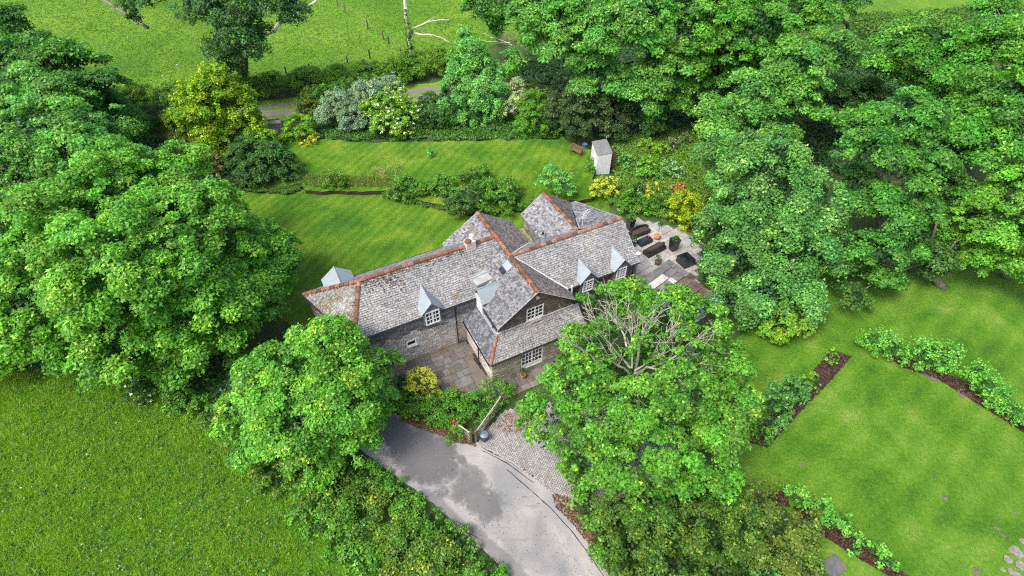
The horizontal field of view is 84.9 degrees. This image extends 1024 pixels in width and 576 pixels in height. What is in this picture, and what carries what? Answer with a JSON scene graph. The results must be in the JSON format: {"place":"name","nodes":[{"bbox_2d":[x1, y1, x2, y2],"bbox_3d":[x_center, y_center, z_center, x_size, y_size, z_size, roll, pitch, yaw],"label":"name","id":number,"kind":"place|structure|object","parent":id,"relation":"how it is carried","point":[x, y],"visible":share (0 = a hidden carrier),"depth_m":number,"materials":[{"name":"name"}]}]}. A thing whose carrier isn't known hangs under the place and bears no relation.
{"place":"outdoors","nodes":[
{"label":"outdoors","id":0,"kind":"place"},
{"bbox_2d":[0,365,419,575],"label":"meadow","id":1,"kind":"structure","parent":0,"point":[195,548],"depth_m":33.35,"materials":[{"name":"green plant"}]},
{"bbox_2d":[119,379,151,409],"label":"wild rose","id":2,"kind":"object","parent":1,"relation":"on","point":[132,390],"visible":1,"depth_m":37.86,"materials":[{"name":"green plant"}]},
{"bbox_2d":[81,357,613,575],"bbox_3d":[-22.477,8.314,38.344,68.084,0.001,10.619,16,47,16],"label":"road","id":3,"kind":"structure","parent":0,"point":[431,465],"depth_m":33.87,"materials":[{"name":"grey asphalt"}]},
{"bbox_2d":[556,498,635,574],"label":"leaf litter strip","id":4,"kind":"object","parent":3,"relation":"on","point":[586,530],"visible":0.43,"depth_m":32.64,"materials":[{"name":"brown soil"}]},
{"bbox_2d":[552,493,633,575],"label":"fallen leaves","id":5,"kind":"object","parent":4,"relation":"on","point":[561,509],"visible":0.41,"depth_m":33.03,"materials":[{"name":"brown plant"}]},
{"bbox_2d":[238,68,534,110],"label":"track","id":6,"kind":"structure","parent":0,"point":[281,105],"depth_m":71.48,"materials":[{"name":"grey gravel"}]},
{"bbox_2d":[250,138,594,212],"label":"lawn","id":7,"kind":"structure","parent":0,"point":[525,162],"depth_m":59.47,"materials":[{"name":"green plant"}]},
{"bbox_2d":[216,134,303,191],"bbox_3d":[-25.675,-13.004,57.064,8.823,4.294,6.522,35,54,30],"label":"laurel bush","id":8,"kind":"object","parent":7,"relation":"on","point":[259,172],"visible":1,"depth_m":56.19,"materials":[{"name":"green plant"}]},
{"bbox_2d":[272,172,454,198],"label":"bank grass","id":9,"kind":"structure","parent":7,"relation":"on","point":[364,181],"depth_m":56.69,"materials":[{"name":"green plant"}]},
{"bbox_2d":[454,164,491,190],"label":"camellia bush","id":10,"kind":"object","parent":7,"relation":"on","point":[462,176],"visible":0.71,"depth_m":56.00,"materials":[{"name":"green plant"}]},
{"bbox_2d":[533,162,576,196],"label":"apple tree","id":11,"kind":"object","parent":7,"relation":"on","point":[571,187],"visible":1,"depth_m":53.49,"materials":[{"name":"green plant"}]},
{"bbox_2d":[237,176,610,327],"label":"lawn","id":12,"kind":"structure","parent":0,"point":[356,234],"depth_m":52.21,"materials":[{"name":"green plant"}]},
{"bbox_2d":[319,167,352,190],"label":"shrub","id":13,"kind":"object","parent":12,"relation":"on","point":[330,178],"visible":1,"depth_m":55.75,"materials":[{"name":"green plant"}]},
{"bbox_2d":[385,173,433,202],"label":"rose bush","id":14,"kind":"object","parent":12,"relation":"on","point":[414,188],"visible":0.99,"depth_m":54.63,"materials":[{"name":"green plant"}]},
{"bbox_2d":[427,172,465,202],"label":"fuchsia bush","id":15,"kind":"object","parent":12,"relation":"on","point":[443,177],"visible":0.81,"depth_m":54.48,"materials":[{"name":"green plant"}]},
{"bbox_2d":[443,183,483,216],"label":"rhododendron bush","id":16,"kind":"object","parent":12,"relation":"on","point":[465,205],"visible":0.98,"depth_m":52.61,"materials":[{"name":"green plant"}]},
{"bbox_2d":[474,174,524,215],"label":"viburnum bush","id":17,"kind":"object","parent":12,"relation":"on","point":[505,193],"visible":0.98,"depth_m":53.28,"materials":[{"name":"green plant"}]},
{"bbox_2d":[588,175,620,198],"bbox_3d":[9.095,-9.941,55.237,3.335,2.017,2.927,0,45,0],"label":"golden elaeagnus","id":18,"kind":"object","parent":12,"relation":"on","point":[609,183],"visible":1,"depth_m":54.80,"materials":[{"name":"yellow plant"}]},
{"bbox_2d":[284,176,593,216],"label":"terrace bank","id":19,"kind":"structure","parent":0,"point":[378,193],"depth_m":55.74,"materials":[{"name":"green plant"}]},
{"bbox_2d":[236,178,300,193],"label":"bank plants","id":20,"kind":"object","parent":19,"relation":"on","point":[272,187],"visible":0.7,"depth_m":56.12,"materials":[{"name":"green plant"}]},
{"bbox_2d":[380,185,533,212],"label":"bank plants","id":21,"kind":"object","parent":19,"relation":"on","point":[523,208],"visible":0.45,"depth_m":54.51,"materials":[{"name":"green plant"}]},
{"bbox_2d":[389,339,554,399],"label":"courtyard","id":22,"kind":"structure","parent":0,"point":[457,366],"depth_m":40.55,"materials":[{"name":"grey stone"}]},
{"bbox_2d":[0,17,1023,575],"bbox_3d":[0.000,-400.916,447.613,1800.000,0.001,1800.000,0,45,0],"label":"ground","id":23,"kind":"structure","parent":0,"point":[276,327],"depth_m":50.83,"materials":[{"name":"green plant"}]},
{"bbox_2d":[0,28,141,122],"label":"sycamore tree","id":24,"kind":"object","parent":23,"relation":"on","point":[49,54],"visible":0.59,"depth_m":55.34,"materials":[{"name":"green plant"}]},
{"bbox_2d":[0,59,161,195],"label":"sycamore tree","id":25,"kind":"object","parent":23,"relation":"on","point":[74,122],"visible":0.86,"depth_m":46.66,"materials":[{"name":"green plant"}]},
{"bbox_2d":[5,294,237,406],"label":"wood undergrowth","id":26,"kind":"object","parent":23,"relation":"on","point":[217,386],"visible":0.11,"depth_m":39.96,"materials":[{"name":"green plant"}]},
{"bbox_2d":[95,87,153,144],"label":"pine tree","id":27,"kind":"object","parent":23,"relation":"on","point":[142,118],"visible":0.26,"depth_m":58.64,"materials":[{"name":"green plant"}]},
{"bbox_2d":[0,133,303,395],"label":"sycamore tree","id":28,"kind":"object","parent":23,"relation":"on","point":[83,303],"visible":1,"depth_m":35.38,"materials":[{"name":"green plant"}]},
{"bbox_2d":[136,100,169,133],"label":"yew bush","id":29,"kind":"object","parent":23,"relation":"on","point":[156,104],"visible":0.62,"depth_m":63.58,"materials":[{"name":"green plant"}]},
{"bbox_2d":[115,369,226,439],"bbox_3d":[-23.029,7.445,38.392,10.517,1.121,2.878,19,48,18],"label":"meadow scrub","id":30,"kind":"object","parent":23,"relation":"on","point":[174,408],"visible":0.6,"depth_m":37.94,"materials":[{"name":"green plant"}]},
{"bbox_2d":[137,133,248,188],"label":"wood undergrowth","id":31,"kind":"object","parent":23,"relation":"on","point":[155,143],"visible":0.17,"depth_m":58.58,"materials":[{"name":"green plant"}]},
{"bbox_2d":[166,121,221,165],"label":"smoke bush","id":32,"kind":"object","parent":23,"relation":"on","point":[176,134],"visible":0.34,"depth_m":58.98,"materials":[{"name":"green plant"}]},
{"bbox_2d":[158,60,275,157],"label":"broadleaf tree","id":33,"kind":"object","parent":23,"relation":"on","point":[204,98],"visible":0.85,"depth_m":57.89,"materials":[{"name":"green plant"}]},
{"bbox_2d":[166,0,317,82],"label":"evergreen tree","id":34,"kind":"object","parent":23,"relation":"on","point":[257,33],"visible":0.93,"depth_m":60.81,"materials":[{"name":"green plant"}]},
{"bbox_2d":[112,46,462,109],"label":"field hedge","id":35,"kind":"object","parent":23,"relation":"on","point":[401,62],"visible":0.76,"depth_m":70.30,"materials":[{"name":"green plant"}]},
{"bbox_2d":[278,111,319,144],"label":"currant bush","id":36,"kind":"object","parent":23,"relation":"on","point":[297,134],"visible":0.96,"depth_m":62.14,"materials":[{"name":"green plant"}]},
{"bbox_2d":[208,311,406,494],"bbox_3d":[-12.179,7.032,34.006,12.378,8.553,8.994,-14,47,-14],"label":"sycamore tree","id":37,"kind":"object","parent":23,"relation":"on","point":[317,394],"visible":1,"depth_m":32.37,"materials":[{"name":"green plant"}]},
{"bbox_2d":[300,75,395,108],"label":"hawthorn bush","id":38,"kind":"object","parent":23,"relation":"on","point":[325,87],"visible":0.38,"depth_m":67.20,"materials":[{"name":"green plant"}]},
{"bbox_2d":[247,453,462,575],"bbox_3d":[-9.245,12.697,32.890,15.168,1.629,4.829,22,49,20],"label":"lane hedge","id":39,"kind":"object","parent":23,"relation":"on","point":[441,552],"visible":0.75,"depth_m":32.11,"materials":[{"name":"green plant"}]},
{"bbox_2d":[313,72,402,132],"bbox_3d":[-17.984,-21.798,65.086,6.518,4.952,10.370,28,51,25],"label":"willow shrub","id":40,"kind":"object","parent":23,"relation":"on","point":[340,113],"visible":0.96,"depth_m":63.85,"materials":[{"name":"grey plant"}]},
{"bbox_2d":[356,77,423,138],"bbox_3d":[-13.806,-20.499,64.113,7.358,4.389,8.341,-29,52,-26],"label":"elder bush","id":41,"kind":"object","parent":23,"relation":"on","point":[383,110],"visible":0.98,"depth_m":63.38,"materials":[{"name":"green plant"}]},
{"bbox_2d":[238,63,542,124],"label":"track verge","id":42,"kind":"structure","parent":23,"relation":"on","point":[291,100],"depth_m":70.34,"materials":[{"name":"green plant"}]},
{"bbox_2d":[290,84,329,116],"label":"broom bush","id":43,"kind":"object","parent":42,"relation":"on","point":[310,108],"visible":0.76,"depth_m":66.56,"materials":[{"name":"green plant"}]},
{"bbox_2d":[402,366,442,403],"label":"euonymus bush","id":44,"kind":"object","parent":23,"relation":"on","point":[412,386],"visible":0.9,"depth_m":38.15,"materials":[{"name":"yellow plant"}]},
{"bbox_2d":[348,457,510,575],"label":"lane hedge","id":45,"kind":"object","parent":23,"relation":"on","point":[399,503],"visible":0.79,"depth_m":32.74,"materials":[{"name":"green plant"}]},
{"bbox_2d":[418,88,452,128],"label":"hawthorn bush","id":46,"kind":"object","parent":23,"relation":"on","point":[432,97],"visible":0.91,"depth_m":64.12,"materials":[{"name":"green plant"}]},
{"bbox_2d":[287,99,587,141],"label":"border plants","id":47,"kind":"object","parent":23,"relation":"on","point":[367,132],"visible":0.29,"depth_m":64.04,"materials":[{"name":"green plant"}]},
{"bbox_2d":[403,416,474,445],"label":"dirt verge","id":48,"kind":"structure","parent":23,"relation":"on","point":[421,422],"depth_m":37.30,"materials":[{"name":"brown soil"}]},
{"bbox_2d":[383,384,473,445],"bbox_3d":[-5.850,8.235,37.434,7.575,1.309,2.563,20,48,19],"label":"garden hedge","id":49,"kind":"object","parent":48,"relation":"on","point":[455,428],"visible":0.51,"depth_m":36.96,"materials":[{"name":"green plant"}]},
{"bbox_2d":[390,375,515,433],"bbox_3d":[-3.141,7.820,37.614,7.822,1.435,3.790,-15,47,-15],"label":"garden hedge","id":50,"kind":"object","parent":23,"relation":"on","point":[471,395],"visible":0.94,"depth_m":37.55,"materials":[{"name":"green plant"}]},
{"bbox_2d":[429,23,511,127],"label":"ash sapling","id":51,"kind":"object","parent":23,"relation":"on","point":[468,63],"visible":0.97,"depth_m":64.22,"materials":[{"name":"green plant"}]},
{"bbox_2d":[301,192,640,381],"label":"stone house","id":52,"kind":"structure","parent":23,"relation":"on","point":[497,293],"depth_m":39.92,"materials":[{"name":"stone"}]},
{"bbox_2d":[521,344,542,368],"bbox_3d":[1.422,4.909,40.162,1.750,2.180,0.080,-20,48,-19],"label":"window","id":53,"kind":"structure","parent":52,"relation":"in","point":[531,358],"depth_m":40.29,"materials":[{"name":"white paint"}]},
{"bbox_2d":[0,0,1023,94],"bbox_3d":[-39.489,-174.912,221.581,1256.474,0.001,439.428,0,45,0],"label":"pasture","id":54,"kind":"structure","parent":23,"relation":"on","point":[894,6],"depth_m":86.11,"materials":[{"name":"green plant"}]},
{"bbox_2d":[0,1,36,35],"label":"broadleaf tree","id":55,"kind":"object","parent":54,"relation":"on","point":[12,18],"visible":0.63,"depth_m":66.25,"materials":[{"name":"green plant"}]},
{"bbox_2d":[101,0,165,28],"bbox_3d":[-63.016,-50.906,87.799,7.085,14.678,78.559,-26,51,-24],"label":"evergreen tree","id":56,"kind":"object","parent":54,"relation":"on","point":[130,10],"visible":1,"depth_m":63.84,"materials":[{"name":"green plant"}]},
{"bbox_2d":[402,0,449,57],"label":"bare tree","id":57,"kind":"object","parent":54,"relation":"on","point":[408,41],"visible":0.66,"depth_m":76.73,"materials":[{"name":"grey plant"}]},
{"bbox_2d":[459,0,535,39],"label":"broadleaf tree","id":58,"kind":"object","parent":54,"relation":"on","point":[483,8],"visible":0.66,"depth_m":66.67,"materials":[{"name":"green plant"}]},
{"bbox_2d":[836,4,1023,56],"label":"clearing grass","id":59,"kind":"structure","parent":54,"relation":"on","point":[875,21],"depth_m":88.97,"materials":[{"name":"green plant"}]},
{"bbox_2d":[500,76,532,118],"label":"variegated shrub","id":60,"kind":"object","parent":23,"relation":"on","point":[514,97],"visible":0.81,"depth_m":64.71,"materials":[{"name":"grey plant"}]},
{"bbox_2d":[512,86,561,138],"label":"broadleaf shrub","id":61,"kind":"object","parent":23,"relation":"on","point":[522,123],"visible":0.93,"depth_m":62.75,"materials":[{"name":"green plant"}]},
{"bbox_2d":[540,80,637,141],"bbox_3d":[8.574,-19.966,62.388,11.278,6.080,8.914,0,45,0],"label":"holly bush","id":62,"kind":"object","parent":23,"relation":"on","point":[588,107],"visible":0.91,"depth_m":60.89,"materials":[{"name":"green plant"}]},
{"bbox_2d":[557,453,634,575],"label":"scrub hedge","id":63,"kind":"object","parent":23,"relation":"on","point":[598,551],"visible":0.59,"depth_m":32.08,"materials":[{"name":"green plant"}]},
{"bbox_2d":[500,0,696,117],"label":"sycamore tree","id":64,"kind":"object","parent":23,"relation":"on","point":[631,21],"visible":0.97,"depth_m":57.63,"materials":[{"name":"green plant"}]},
{"bbox_2d":[500,29,696,86],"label":"wood undergrowth","id":65,"kind":"object","parent":23,"relation":"on","point":[539,70],"visible":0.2,"depth_m":76.42,"materials":[{"name":"green plant"}]},
{"bbox_2d":[590,139,612,174],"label":"garden shed","id":66,"kind":"structure","parent":23,"relation":"on","point":[601,152],"depth_m":57.83,"materials":[{"name":"grey wood"}]},
{"bbox_2d":[515,274,765,526],"bbox_3d":[8.232,6.122,33.377,13.571,10.508,13.412,24,50,22],"label":"oak tree","id":67,"kind":"object","parent":23,"relation":"on","point":[632,413],"visible":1,"depth_m":31.61,"materials":[{"name":"green plant"}]},
{"bbox_2d":[616,188,668,216],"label":"fern clump","id":68,"kind":"object","parent":23,"relation":"on","point":[641,200],"visible":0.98,"depth_m":53.31,"materials":[{"name":"green plant"}]},
{"bbox_2d":[635,154,664,176],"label":"buddleia bush","id":69,"kind":"object","parent":23,"relation":"on","point":[646,170],"visible":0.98,"depth_m":57.53,"materials":[{"name":"green plant"}]},
{"bbox_2d":[611,126,737,219],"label":"bank plants","id":70,"kind":"object","parent":23,"relation":"on","point":[667,180],"visible":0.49,"depth_m":58.90,"materials":[{"name":"green plant"}]},
{"bbox_2d":[631,259,722,343],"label":"outbuilding","id":71,"kind":"structure","parent":23,"relation":"on","point":[666,272],"depth_m":43.78,"materials":[{"name":"grey stone"}]},
{"bbox_2d":[592,480,769,575],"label":"hornbeam bush","id":72,"kind":"object","parent":23,"relation":"on","point":[649,553],"visible":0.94,"depth_m":29.63,"materials":[{"name":"green plant"}]},
{"bbox_2d":[663,189,703,232],"bbox_3d":[16.074,-7.477,52.150,4.153,2.899,4.025,32,53,28],"label":"golden privet","id":73,"kind":"object","parent":23,"relation":"on","point":[685,213],"visible":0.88,"depth_m":51.63,"materials":[{"name":"yellow plant"}]},
{"bbox_2d":[643,0,846,123],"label":"sycamore tree","id":74,"kind":"object","parent":23,"relation":"on","point":[768,22],"visible":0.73,"depth_m":57.44,"materials":[{"name":"green plant"}]},
{"bbox_2d":[631,47,895,136],"bbox_3d":[27.405,-21.460,62.562,28.275,8.483,14.748,0,45,0],"label":"broadleaf tree","id":75,"kind":"object","parent":23,"relation":"on","point":[849,83],"visible":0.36,"depth_m":58.59,"materials":[{"name":"green plant"}]},
{"bbox_2d":[687,127,858,333],"bbox_3d":[21.252,-5.981,44.994,13.762,11.560,18.133,0,45,0],"label":"maple tree","id":76,"kind":"object","parent":23,"relation":"on","point":[809,219],"visible":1,"depth_m":42.46,"materials":[{"name":"green plant"}]},
{"bbox_2d":[535,48,1015,177],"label":"wood undergrowth","id":77,"kind":"object","parent":23,"relation":"on","point":[821,161],"visible":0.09,"depth_m":64.73,"materials":[{"name":"green plant"}]},
{"bbox_2d":[690,26,868,156],"bbox_3d":[25.522,-17.033,54.537,16.648,13.883,10.350,-7,45,-7],"label":"sycamore tree","id":78,"kind":"object","parent":23,"relation":"on","point":[771,109],"visible":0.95,"depth_m":52.15,"materials":[{"name":"green plant"}]},
{"bbox_2d":[746,496,827,575],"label":"hawthorn bush","id":79,"kind":"object","parent":23,"relation":"on","point":[787,550],"visible":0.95,"depth_m":29.48,"materials":[{"name":"green plant"}]},
{"bbox_2d":[820,0,873,30],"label":"broadleaf tree","id":80,"kind":"object","parent":23,"relation":"on","point":[848,6],"visible":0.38,"depth_m":75.94,"materials":[{"name":"green plant"}]},
{"bbox_2d":[828,85,967,291],"bbox_3d":[29.879,-7.859,45.216,10.252,14.039,14.547,18,48,17],"label":"sycamore tree","id":81,"kind":"object","parent":23,"relation":"on","point":[870,127],"visible":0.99,"depth_m":42.96,"materials":[{"name":"green plant"}]},
{"bbox_2d":[831,135,985,310],"bbox_3d":[32.898,-4.919,45.377,19.629,9.520,8.582,-29,52,-26],"label":"broadleaf tree","id":82,"kind":"object","parent":23,"relation":"on","point":[945,261],"visible":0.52,"depth_m":44.53,"materials":[{"name":"green plant"}]},
{"bbox_2d":[856,10,1006,134],"bbox_3d":[40.003,-19.575,56.333,12.090,14.732,12.950,21,49,20],"label":"broadleaf tree","id":83,"kind":"object","parent":23,"relation":"on","point":[923,44],"visible":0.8,"depth_m":51.87,"materials":[{"name":"green plant"}]},
{"bbox_2d":[925,160,1023,283],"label":"ash tree","id":84,"kind":"object","parent":23,"relation":"on","point":[1008,261],"visible":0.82,"depth_m":43.45,"materials":[{"name":"green plant"}]},
{"bbox_2d":[937,0,1023,204],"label":"broadleaf tree","id":85,"kind":"object","parent":23,"relation":"on","point":[986,127],"visible":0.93,"depth_m":46.10,"materials":[{"name":"green plant"}]},
{"bbox_2d":[476,398,678,512],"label":"driveway","id":86,"kind":"structure","parent":0,"point":[536,461],"depth_m":36.04,"materials":[{"name":"grey stone"}]},
{"bbox_2d":[624,217,703,282],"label":"patio","id":87,"kind":"structure","parent":0,"point":[646,266],"depth_m":50.04,"materials":[{"name":"stone"}]},
{"bbox_2d":[734,258,1023,575],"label":"side lawn","id":88,"kind":"structure","parent":0,"point":[890,451],"depth_m":36.99,"materials":[{"name":"green plant"}]},
{"bbox_2d":[755,300,817,345],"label":"shrub","id":89,"kind":"object","parent":88,"relation":"on","point":[797,324],"visible":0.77,"depth_m":41.48,"materials":[{"name":"green plant"}]},
{"bbox_2d":[749,350,851,447],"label":"bark mulch","id":90,"kind":"object","parent":88,"relation":"on","point":[826,377],"visible":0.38,"depth_m":40.07,"materials":[{"name":"brown wood"}]},
{"bbox_2d":[747,420,776,446],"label":"beech shrub","id":91,"kind":"object","parent":90,"relation":"on","point":[768,430],"visible":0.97,"depth_m":35.97,"materials":[{"name":"green plant"}]},
{"bbox_2d":[758,367,813,436],"bbox_3d":[18.264,7.293,37.512,5.506,2.723,2.929,-33,54,-28],"label":"beech shrub","id":92,"kind":"object","parent":90,"relation":"on","point":[791,390],"visible":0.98,"depth_m":37.24,"materials":[{"name":"green plant"}]},
{"bbox_2d":[823,554,847,575],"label":"stone slab","id":93,"kind":"structure","parent":88,"relation":"on","point":[835,566],"depth_m":31.09,"materials":[{"name":"grey stone"}]},
{"bbox_2d":[793,506,907,575],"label":"bark mulch","id":94,"kind":"object","parent":88,"relation":"on","point":[867,557],"visible":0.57,"depth_m":32.00,"materials":[{"name":"brown wood"}]},
{"bbox_2d":[781,482,856,537],"bbox_3d":[18.001,12.766,32.788,4.241,1.326,1.840,33,53,28],"label":"beech hedge","id":95,"kind":"object","parent":94,"relation":"on","point":[827,511],"visible":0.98,"depth_m":32.58,"materials":[{"name":"green plant"}]},
{"bbox_2d":[870,541,900,571],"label":"beech hedge","id":96,"kind":"object","parent":94,"relation":"on","point":[883,547],"visible":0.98,"depth_m":30.93,"materials":[{"name":"green plant"}]},
{"bbox_2d":[854,325,915,366],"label":"beech shrub","id":97,"kind":"object","parent":88,"relation":"on","point":[881,343],"visible":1,"depth_m":40.78,"materials":[{"name":"green plant"}]},
{"bbox_2d":[903,333,966,374],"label":"beech shrub","id":98,"kind":"object","parent":88,"relation":"on","point":[925,349],"visible":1,"depth_m":39.82,"materials":[{"name":"green plant"}]},
{"bbox_2d":[887,355,1023,431],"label":"bark mulch","id":99,"kind":"object","parent":88,"relation":"on","point":[957,380],"visible":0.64,"depth_m":39.72,"materials":[{"name":"brown wood"}]},
{"bbox_2d":[955,358,1012,401],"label":"beech shrub","id":100,"kind":"object","parent":99,"relation":"on","point":[983,373],"visible":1,"depth_m":38.47,"materials":[{"name":"green plant"}]},
{"bbox_2d":[976,380,1023,419],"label":"beech shrub","id":101,"kind":"object","parent":99,"relation":"on","point":[988,403],"visible":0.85,"depth_m":37.84,"materials":[{"name":"green plant"}]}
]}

